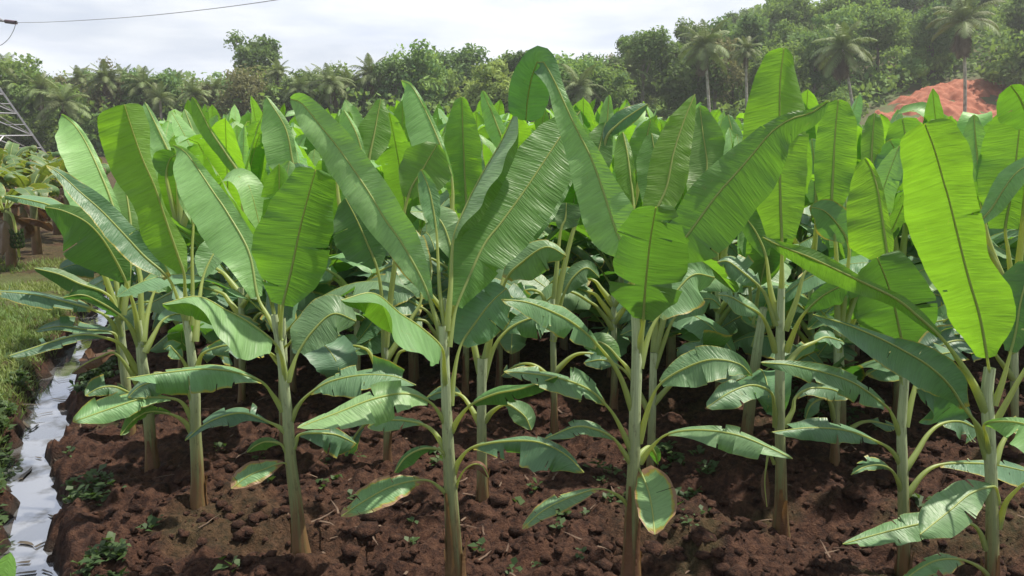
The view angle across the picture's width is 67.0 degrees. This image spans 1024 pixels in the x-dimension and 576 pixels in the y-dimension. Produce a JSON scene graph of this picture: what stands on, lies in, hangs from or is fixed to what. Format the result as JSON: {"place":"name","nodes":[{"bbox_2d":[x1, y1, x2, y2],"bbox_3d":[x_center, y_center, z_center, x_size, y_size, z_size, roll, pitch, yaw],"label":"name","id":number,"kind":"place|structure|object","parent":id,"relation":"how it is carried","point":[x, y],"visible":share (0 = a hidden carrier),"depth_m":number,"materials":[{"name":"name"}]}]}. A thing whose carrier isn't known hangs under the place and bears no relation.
{"place":"outdoors","nodes":[
{"label":"outdoors","id":0,"kind":"place"},
{"bbox_2d":[0,272,134,575],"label":"ditch water","id":1,"kind":"structure","parent":0,"point":[34,492],"depth_m":7.46,"materials":[{"name":"liquid"}]},
{"bbox_2d":[0,0,999,81],"label":"sky","id":2,"kind":"structure","parent":0,"point":[316,32],"materials":[{"name":"white"}]},
{"bbox_2d":[0,157,1023,575],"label":"field soil","id":3,"kind":"structure","parent":0,"point":[72,533],"depth_m":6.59,"materials":[{"name":"soil"}]},
{"bbox_2d":[0,141,36,214],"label":"banana plant","id":4,"kind":"object","parent":3,"relation":"on","point":[14,149],"visible":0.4,"depth_m":25.08,"materials":[{"name":"green plant"}]},
{"bbox_2d":[0,18,45,152],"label":"transmission tower","id":5,"kind":"structure","parent":3,"relation":"on","point":[30,133],"depth_m":71.18,"materials":[{"name":"metal"}]},
{"bbox_2d":[0,183,59,267],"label":"banana plant","id":6,"kind":"object","parent":3,"relation":"on","point":[8,236],"visible":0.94,"depth_m":16.23,"materials":[{"name":"green plant"}]},
{"bbox_2d":[0,159,60,236],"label":"banana plant","id":7,"kind":"object","parent":3,"relation":"on","point":[24,209],"visible":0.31,"depth_m":20.59,"materials":[{"name":"green plant"}]},
{"bbox_2d":[0,158,67,254],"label":"banana plant","id":8,"kind":"object","parent":3,"relation":"on","point":[18,180],"visible":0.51,"depth_m":17.77,"materials":[{"name":"green plant"}]},
{"bbox_2d":[0,256,92,555],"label":"bank grass","id":9,"kind":"structure","parent":3,"relation":"on","point":[20,327],"depth_m":11.35,"materials":[{"name":"plant"}]},
{"bbox_2d":[22,153,110,204],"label":"banana plant","id":10,"kind":"object","parent":3,"relation":"on","point":[40,162],"visible":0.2,"depth_m":19.69,"materials":[{"name":"green plant"}]},
{"bbox_2d":[0,181,138,440],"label":"banana plant","id":11,"kind":"object","parent":3,"relation":"on","point":[66,281],"visible":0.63,"depth_m":7.27,"materials":[{"name":"green plant"}]},
{"bbox_2d":[9,114,181,472],"bbox_3d":[-3.377,0.122,6.628,1.330,3.175,1.267,0,12,0],"label":"banana plant","id":12,"kind":"object","parent":3,"relation":"on","point":[94,249],"visible":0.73,"depth_m":6.55,"materials":[{"name":"green plant"}]},
{"bbox_2d":[58,121,196,333],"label":"banana plant","id":13,"kind":"object","parent":3,"relation":"on","point":[67,265],"visible":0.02,"depth_m":10.71,"materials":[{"name":"green plant"}]},
{"bbox_2d":[46,103,230,509],"bbox_3d":[-2.647,0.260,5.796,1.264,3.196,0.752,-7,14,-30],"label":"banana plant","id":14,"kind":"object","parent":3,"relation":"on","point":[156,244],"visible":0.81,"depth_m":5.70,"materials":[{"name":"green plant"}]},
{"bbox_2d":[94,102,233,368],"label":"banana plant","id":15,"kind":"object","parent":3,"relation":"on","point":[164,157],"visible":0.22,"depth_m":9.08,"materials":[{"name":"green plant"}]},
{"bbox_2d":[130,132,202,298],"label":"banana plant","id":16,"kind":"object","parent":3,"relation":"on","point":[164,193],"visible":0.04,"depth_m":10.00,"materials":[{"name":"green plant"}]},
{"bbox_2d":[144,97,311,402],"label":"banana plant","id":17,"kind":"object","parent":3,"relation":"on","point":[209,135],"visible":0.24,"depth_m":8.24,"materials":[{"name":"green plant"}]},
{"bbox_2d":[143,110,333,280],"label":"banana plant","id":18,"kind":"object","parent":3,"relation":"on","point":[257,161],"visible":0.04,"depth_m":9.61,"materials":[{"name":"green plant"}]},
{"bbox_2d":[171,113,333,370],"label":"banana plant","id":19,"kind":"object","parent":3,"relation":"on","point":[201,150],"visible":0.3,"depth_m":8.50,"materials":[{"name":"green plant"}]},
{"bbox_2d":[116,157,411,444],"bbox_3d":[-2.134,0.171,7.309,2.399,2.831,1.920,-2,12,-9],"label":"banana plant","id":20,"kind":"object","parent":3,"relation":"on","point":[338,354],"visible":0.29,"depth_m":6.84,"materials":[{"name":"green plant"}]},
{"bbox_2d":[127,144,415,555],"bbox_3d":[-1.571,0.517,5.355,1.811,2.950,1.223,0,12,0],"label":"banana plant","id":21,"kind":"object","parent":3,"relation":"on","point":[294,230],"visible":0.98,"depth_m":5.22,"materials":[{"name":"green plant"}]},
{"bbox_2d":[206,139,375,376],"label":"banana plant","id":22,"kind":"object","parent":3,"relation":"on","point":[339,262],"visible":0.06,"depth_m":8.92,"materials":[{"name":"green plant"}]},
{"bbox_2d":[220,97,363,393],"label":"banana plant","id":23,"kind":"object","parent":3,"relation":"on","point":[278,141],"visible":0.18,"depth_m":8.46,"materials":[{"name":"green plant"}]},
{"bbox_2d":[265,99,444,370],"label":"banana plant","id":24,"kind":"object","parent":3,"relation":"on","point":[371,135],"visible":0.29,"depth_m":8.26,"materials":[{"name":"green plant"}]},
{"bbox_2d":[337,157,400,353],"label":"banana plant","id":25,"kind":"object","parent":3,"relation":"on","point":[344,274],"visible":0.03,"depth_m":10.26,"materials":[{"name":"green plant"}]},
{"bbox_2d":[332,141,451,461],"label":"banana plant","id":26,"kind":"object","parent":3,"relation":"on","point":[356,241],"visible":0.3,"depth_m":6.68,"materials":[{"name":"green plant"}]},
{"bbox_2d":[336,112,455,383],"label":"banana plant","id":27,"kind":"object","parent":3,"relation":"on","point":[391,157],"visible":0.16,"depth_m":8.81,"materials":[{"name":"green plant"}]},
{"bbox_2d":[290,93,583,575],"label":"banana plant","id":28,"kind":"object","parent":3,"relation":"on","point":[516,192],"visible":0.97,"depth_m":4.75,"materials":[{"name":"green plant"}]},
{"bbox_2d":[345,80,549,363],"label":"banana plant","id":29,"kind":"object","parent":3,"relation":"on","point":[421,126],"visible":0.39,"depth_m":7.61,"materials":[{"name":"green plant"}]},
{"bbox_2d":[0,347,931,575],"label":"weeds","id":30,"kind":"object","parent":3,"relation":"on","point":[119,549],"visible":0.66,"depth_m":6.52,"materials":[{"name":"green plant"}]},
{"bbox_2d":[405,97,549,396],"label":"banana plant","id":31,"kind":"object","parent":3,"relation":"on","point":[462,141],"visible":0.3,"depth_m":8.20,"materials":[{"name":"green plant"}]},
{"bbox_2d":[423,180,572,501],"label":"banana plant","id":32,"kind":"object","parent":3,"relation":"on","point":[526,264],"visible":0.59,"depth_m":6.05,"materials":[{"name":"green plant"}]},
{"bbox_2d":[410,119,600,367],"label":"banana plant","id":33,"kind":"object","parent":3,"relation":"on","point":[513,345],"visible":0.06,"depth_m":8.49,"materials":[{"name":"green plant"}]},
{"bbox_2d":[422,91,593,387],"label":"banana plant","id":34,"kind":"object","parent":3,"relation":"on","point":[494,126],"visible":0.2,"depth_m":8.49,"materials":[{"name":"green plant"}]},
{"bbox_2d":[80,321,1022,575],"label":"dry litter","id":35,"kind":"object","parent":3,"relation":"on","point":[485,555],"visible":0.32,"depth_m":6.12,"materials":[{"name":"plant"}]},
{"bbox_2d":[501,122,612,433],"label":"banana plant","id":36,"kind":"object","parent":3,"relation":"on","point":[568,215],"visible":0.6,"depth_m":7.72,"materials":[{"name":"green plant"}]},
{"bbox_2d":[540,155,613,350],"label":"banana plant","id":37,"kind":"object","parent":3,"relation":"on","point":[571,196],"visible":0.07,"depth_m":9.79,"materials":[{"name":"green plant"}]},
{"bbox_2d":[542,98,628,327],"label":"banana plant","id":38,"kind":"object","parent":3,"relation":"on","point":[585,108],"visible":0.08,"depth_m":10.49,"materials":[{"name":"green plant"}]},
{"bbox_2d":[568,120,663,329],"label":"banana plant","id":39,"kind":"object","parent":3,"relation":"on","point":[629,131],"visible":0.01,"depth_m":9.98,"materials":[{"name":"green plant"}]},
{"bbox_2d":[530,95,713,411],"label":"banana plant","id":40,"kind":"object","parent":3,"relation":"on","point":[617,122],"visible":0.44,"depth_m":7.95,"materials":[{"name":"green plant"}]},
{"bbox_2d":[535,115,722,377],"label":"banana plant","id":41,"kind":"object","parent":3,"relation":"on","point":[582,254],"visible":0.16,"depth_m":8.92,"materials":[{"name":"green plant"}]},
{"bbox_2d":[564,185,740,372],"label":"banana plant","id":42,"kind":"object","parent":3,"relation":"on","point":[671,341],"visible":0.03,"depth_m":9.39,"materials":[{"name":"green plant"}]},
{"bbox_2d":[501,46,828,575],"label":"banana plant","id":43,"kind":"object","parent":3,"relation":"on","point":[662,268],"visible":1,"depth_m":4.63,"materials":[{"name":"green plant"}]},
{"bbox_2d":[584,105,745,466],"bbox_3d":[1.346,0.106,6.880,1.384,3.405,0.843,-5,13,-23],"label":"banana plant","id":44,"kind":"object","parent":3,"relation":"on","point":[707,149],"visible":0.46,"depth_m":6.91,"materials":[{"name":"green plant"}]},
{"bbox_2d":[620,115,807,409],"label":"banana plant","id":45,"kind":"object","parent":3,"relation":"on","point":[721,313],"visible":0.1,"depth_m":8.14,"materials":[{"name":"green plant"}]},
{"bbox_2d":[705,235,827,365],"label":"banana plant","id":46,"kind":"object","parent":3,"relation":"on","point":[733,251],"visible":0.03,"depth_m":9.20,"materials":[{"name":"green plant"}]},
{"bbox_2d":[658,128,890,435],"bbox_3d":[2.358,0.078,7.164,2.159,3.062,2.040,2,12,11],"label":"banana plant","id":47,"kind":"object","parent":3,"relation":"on","point":[699,330],"visible":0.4,"depth_m":7.00,"materials":[{"name":"green plant"}]},
{"bbox_2d":[706,48,847,536],"bbox_3d":[1.973,0.169,5.598,1.218,3.680,0.617,0,12,0],"label":"banana plant","id":48,"kind":"object","parent":3,"relation":"on","point":[775,92],"visible":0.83,"depth_m":5.52,"materials":[{"name":"green plant"}]},
{"bbox_2d":[727,89,862,344],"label":"banana plant","id":49,"kind":"object","parent":3,"relation":"on","point":[810,101],"visible":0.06,"depth_m":9.85,"materials":[{"name":"green plant"}]},
{"bbox_2d":[721,139,879,402],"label":"banana plant","id":50,"kind":"object","parent":3,"relation":"on","point":[735,326],"visible":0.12,"depth_m":8.21,"materials":[{"name":"green plant"}]},
{"bbox_2d":[703,146,936,425],"bbox_3d":[3.207,0.106,7.418,2.206,2.900,2.030,-8,14,-33],"label":"banana plant","id":51,"kind":"object","parent":3,"relation":"on","point":[889,169],"visible":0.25,"depth_m":7.27,"materials":[{"name":"green plant"}]},
{"bbox_2d":[792,100,899,465],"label":"banana plant","id":52,"kind":"object","parent":3,"relation":"on","point":[835,159],"visible":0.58,"depth_m":6.64,"materials":[{"name":"green plant"}]},
{"bbox_2d":[798,183,902,366],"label":"banana plant","id":53,"kind":"object","parent":3,"relation":"on","point":[825,241],"visible":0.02,"depth_m":9.32,"materials":[{"name":"green plant"}]},
{"bbox_2d":[790,109,922,356],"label":"banana plant","id":54,"kind":"object","parent":3,"relation":"on","point":[912,255],"visible":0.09,"depth_m":9.75,"materials":[{"name":"green plant"}]},
{"bbox_2d":[807,113,947,419],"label":"banana plant","id":55,"kind":"object","parent":3,"relation":"on","point":[875,150],"visible":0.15,"depth_m":7.75,"materials":[{"name":"green plant"}]},
{"bbox_2d":[761,158,1023,575],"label":"banana plant","id":56,"kind":"object","parent":3,"relation":"on","point":[870,235],"visible":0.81,"depth_m":5.12,"materials":[{"name":"green plant"}]},
{"bbox_2d":[762,118,1023,575],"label":"banana plant","id":57,"kind":"object","parent":3,"relation":"on","point":[983,298],"visible":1,"depth_m":4.53,"materials":[{"name":"green plant"}]},
{"bbox_2d":[897,88,1017,305],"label":"banana plant","id":58,"kind":"object","parent":3,"relation":"on","point":[930,109],"visible":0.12,"depth_m":7.95,"materials":[{"name":"green plant"}]},
{"bbox_2d":[918,84,1023,453],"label":"banana plant","id":59,"kind":"object","parent":3,"relation":"on","point":[997,150],"visible":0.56,"depth_m":6.69,"materials":[{"name":"green plant"}]},
{"bbox_2d":[46,24,1014,156],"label":"hill","id":60,"kind":"structure","parent":0,"point":[881,106],"depth_m":91.28,"materials":[{"name":"soil"}]},
{"bbox_2d":[0,112,57,151],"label":"shrub","id":61,"kind":"object","parent":60,"relation":"on","point":[36,128],"visible":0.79,"depth_m":79.33,"materials":[{"name":"green plant"}]},
{"bbox_2d":[0,52,58,117],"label":"tree","id":62,"kind":"object","parent":60,"relation":"on","point":[16,66],"visible":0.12,"depth_m":84.96,"materials":[{"name":"green plant"}]},
{"bbox_2d":[17,72,60,151],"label":"coconut palm","id":63,"kind":"object","parent":60,"relation":"on","point":[40,84],"visible":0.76,"depth_m":79.18,"materials":[{"name":"plant"}]},
{"bbox_2d":[1,65,87,151],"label":"tree","id":64,"kind":"object","parent":60,"relation":"on","point":[18,90],"visible":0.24,"depth_m":82.61,"materials":[{"name":"green plant"}]},
{"bbox_2d":[33,79,91,125],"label":"coconut palm","id":65,"kind":"object","parent":60,"relation":"on","point":[62,99],"visible":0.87,"depth_m":77.40,"materials":[{"name":"plant"}]},
{"bbox_2d":[81,59,122,109],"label":"coconut palm","id":66,"kind":"object","parent":60,"relation":"on","point":[103,75],"visible":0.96,"depth_m":82.84,"materials":[{"name":"plant"}]},
{"bbox_2d":[82,56,130,112],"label":"tree","id":67,"kind":"object","parent":60,"relation":"on","point":[98,100],"visible":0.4,"depth_m":83.47,"materials":[{"name":"green plant"}]},
{"bbox_2d":[120,65,167,104],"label":"coconut palm","id":68,"kind":"object","parent":60,"relation":"on","point":[141,80],"visible":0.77,"depth_m":80.72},
{"bbox_2d":[120,67,185,120],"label":"tree","id":69,"kind":"object","parent":60,"relation":"on","point":[172,81],"visible":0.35,"depth_m":82.52,"materials":[{"name":"green plant"}]},
{"bbox_2d":[142,81,178,120],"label":"coconut palm","id":70,"kind":"object","parent":60,"relation":"on","point":[157,101],"visible":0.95,"depth_m":79.55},
{"bbox_2d":[176,76,213,105],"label":"coconut palm","id":71,"kind":"object","parent":60,"relation":"on","point":[193,91],"visible":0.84,"depth_m":79.27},
{"bbox_2d":[213,63,269,116],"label":"tree","id":72,"kind":"object","parent":60,"relation":"on","point":[239,90],"visible":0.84,"depth_m":81.34,"materials":[{"name":"green plant"}]},
{"bbox_2d":[223,29,283,78],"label":"tree","id":73,"kind":"object","parent":60,"relation":"on","point":[253,54],"visible":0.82,"depth_m":97.73,"materials":[{"name":"green plant"}]},
{"bbox_2d":[263,68,326,120],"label":"tree","id":74,"kind":"object","parent":60,"relation":"on","point":[286,81],"visible":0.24,"depth_m":83.17,"materials":[{"name":"green plant"}]},
{"bbox_2d":[306,63,354,110],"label":"coconut palm","id":75,"kind":"object","parent":60,"relation":"on","point":[329,77],"visible":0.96,"depth_m":80.84,"materials":[{"name":"plant"}]},
{"bbox_2d":[316,60,378,116],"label":"tree","id":76,"kind":"object","parent":60,"relation":"on","point":[362,100],"visible":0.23,"depth_m":85.07,"materials":[{"name":"green plant"}]},
{"bbox_2d":[349,53,386,111],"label":"coconut palm","id":77,"kind":"object","parent":60,"relation":"on","point":[366,78],"visible":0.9,"depth_m":84.33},
{"bbox_2d":[369,55,418,106],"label":"tree","id":78,"kind":"object","parent":60,"relation":"on","point":[390,64],"visible":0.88,"depth_m":83.86,"materials":[{"name":"green plant"}]},
{"bbox_2d":[381,38,449,113],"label":"tree","id":79,"kind":"object","parent":60,"relation":"on","point":[427,84],"visible":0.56,"depth_m":84.72,"materials":[{"name":"green plant"}]},
{"bbox_2d":[418,55,464,114],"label":"tree","id":80,"kind":"object","parent":60,"relation":"on","point":[453,81],"visible":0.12,"depth_m":91.27,"materials":[{"name":"green plant"}]},
{"bbox_2d":[433,43,489,91],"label":"tree","id":81,"kind":"object","parent":60,"relation":"on","point":[464,61],"visible":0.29,"depth_m":93.85,"materials":[{"name":"green plant"}]},
{"bbox_2d":[450,57,513,113],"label":"tree","id":82,"kind":"object","parent":60,"relation":"on","point":[495,79],"visible":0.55,"depth_m":80.90,"materials":[{"name":"green plant"}]},
{"bbox_2d":[0,0,1022,155],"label":"undergrowth","id":83,"kind":"object","parent":60,"relation":"on","point":[995,42],"visible":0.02,"depth_m":90.20,"materials":[{"name":"green plant"}]},
{"bbox_2d":[547,51,616,114],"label":"tree","id":84,"kind":"object","parent":60,"relation":"on","point":[578,68],"visible":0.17,"depth_m":81.47,"materials":[{"name":"green plant"}]},
{"bbox_2d":[561,63,607,107],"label":"coconut palm","id":85,"kind":"object","parent":60,"relation":"on","point":[579,86],"visible":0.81,"depth_m":78.88,"materials":[{"name":"plant"}]},
{"bbox_2d":[580,60,638,110],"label":"tree","id":86,"kind":"object","parent":60,"relation":"on","point":[621,95],"visible":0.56,"depth_m":80.75,"materials":[{"name":"green plant"}]},
{"bbox_2d":[609,50,650,104],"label":"coconut palm","id":87,"kind":"object","parent":60,"relation":"on","point":[631,68],"visible":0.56,"depth_m":84.46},
{"bbox_2d":[617,25,674,102],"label":"tree","id":88,"kind":"object","parent":60,"relation":"on","point":[649,45],"visible":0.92,"depth_m":83.92,"materials":[{"name":"green plant"}]},
{"bbox_2d":[673,18,702,49],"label":"tree","id":89,"kind":"object","parent":60,"relation":"on","point":[679,30],"visible":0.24,"depth_m":100.40,"materials":[{"name":"green plant"}]},
{"bbox_2d":[651,41,733,111],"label":"tree","id":90,"kind":"object","parent":60,"relation":"on","point":[677,86],"visible":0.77,"depth_m":83.33,"materials":[{"name":"green plant"}]},
{"bbox_2d":[678,18,729,111],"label":"coconut palm","id":91,"kind":"object","parent":60,"relation":"on","point":[703,38],"visible":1,"depth_m":76.38,"materials":[{"name":"plant"}]},
{"bbox_2d":[688,28,752,109],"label":"tree","id":92,"kind":"object","parent":60,"relation":"on","point":[733,68],"visible":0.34,"depth_m":84.31,"materials":[{"name":"green plant"}]},
{"bbox_2d":[706,11,770,104],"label":"tree","id":93,"kind":"object","parent":60,"relation":"on","point":[751,25],"visible":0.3,"depth_m":92.18,"materials":[{"name":"green plant"}]},
{"bbox_2d":[729,35,763,108],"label":"coconut palm","id":94,"kind":"object","parent":60,"relation":"on","point":[747,48],"visible":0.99,"depth_m":80.58,"materials":[{"name":"plant"}]},
{"bbox_2d":[740,38,811,95],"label":"tree","id":95,"kind":"object","parent":60,"relation":"on","point":[802,82],"visible":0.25,"depth_m":83.96,"materials":[{"name":"green plant"}]},
{"bbox_2d":[763,18,808,52],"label":"tree","id":96,"kind":"object","parent":60,"relation":"on","point":[782,33],"visible":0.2,"depth_m":93.55,"materials":[{"name":"green plant"}]},
{"bbox_2d":[759,0,817,40],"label":"tree","id":97,"kind":"object","parent":60,"relation":"on","point":[798,13],"visible":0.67,"depth_m":103.59,"materials":[{"name":"green plant"}]},
{"bbox_2d":[786,26,854,92],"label":"tree","id":98,"kind":"object","parent":60,"relation":"on","point":[816,75],"visible":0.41,"depth_m":85.14,"materials":[{"name":"green plant"}]},
{"bbox_2d":[811,0,873,84],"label":"tree","id":99,"kind":"object","parent":60,"relation":"on","point":[849,14],"visible":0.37,"depth_m":91.00,"materials":[{"name":"green plant"}]},
{"bbox_2d":[811,0,873,19],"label":"tree","id":100,"kind":"object","parent":60,"relation":"on","point":[828,6],"visible":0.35,"depth_m":100.60,"materials":[{"name":"green plant"}]},
{"bbox_2d":[810,18,877,105],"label":"coconut palm","id":101,"kind":"object","parent":60,"relation":"on","point":[841,58],"visible":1,"depth_m":74.53,"materials":[{"name":"plant"}]},
{"bbox_2d":[857,0,917,75],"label":"tree","id":102,"kind":"object","parent":60,"relation":"on","point":[886,24],"visible":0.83,"depth_m":91.08,"materials":[{"name":"green plant"}]},
{"bbox_2d":[892,56,927,81],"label":"shrub","id":103,"kind":"object","parent":60,"relation":"on","point":[917,63],"visible":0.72,"depth_m":89.90,"materials":[{"name":"green plant"}]},
{"bbox_2d":[910,0,971,74],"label":"tree","id":104,"kind":"object","parent":60,"relation":"on","point":[940,42],"visible":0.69,"depth_m":90.69,"materials":[{"name":"green plant"}]},
{"bbox_2d":[925,0,1004,111],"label":"coconut palm","id":105,"kind":"object","parent":60,"relation":"on","point":[962,14],"visible":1,"depth_m":76.07,"materials":[{"name":"plant"}]},
{"bbox_2d":[978,30,1023,85],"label":"shrub","id":106,"kind":"object","parent":60,"relation":"on","point":[1008,69],"visible":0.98,"depth_m":85.10,"materials":[{"name":"green plant"}]},
{"bbox_2d":[994,0,1023,42],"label":"tree","id":107,"kind":"object","parent":60,"relation":"on","point":[1015,15],"visible":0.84,"depth_m":88.67,"materials":[{"name":"green plant"}]},
{"bbox_2d":[875,78,1012,122],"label":"earth slope","id":108,"kind":"structure","parent":0,"point":[977,89],"depth_m":86.30,"materials":[{"name":"soil"}]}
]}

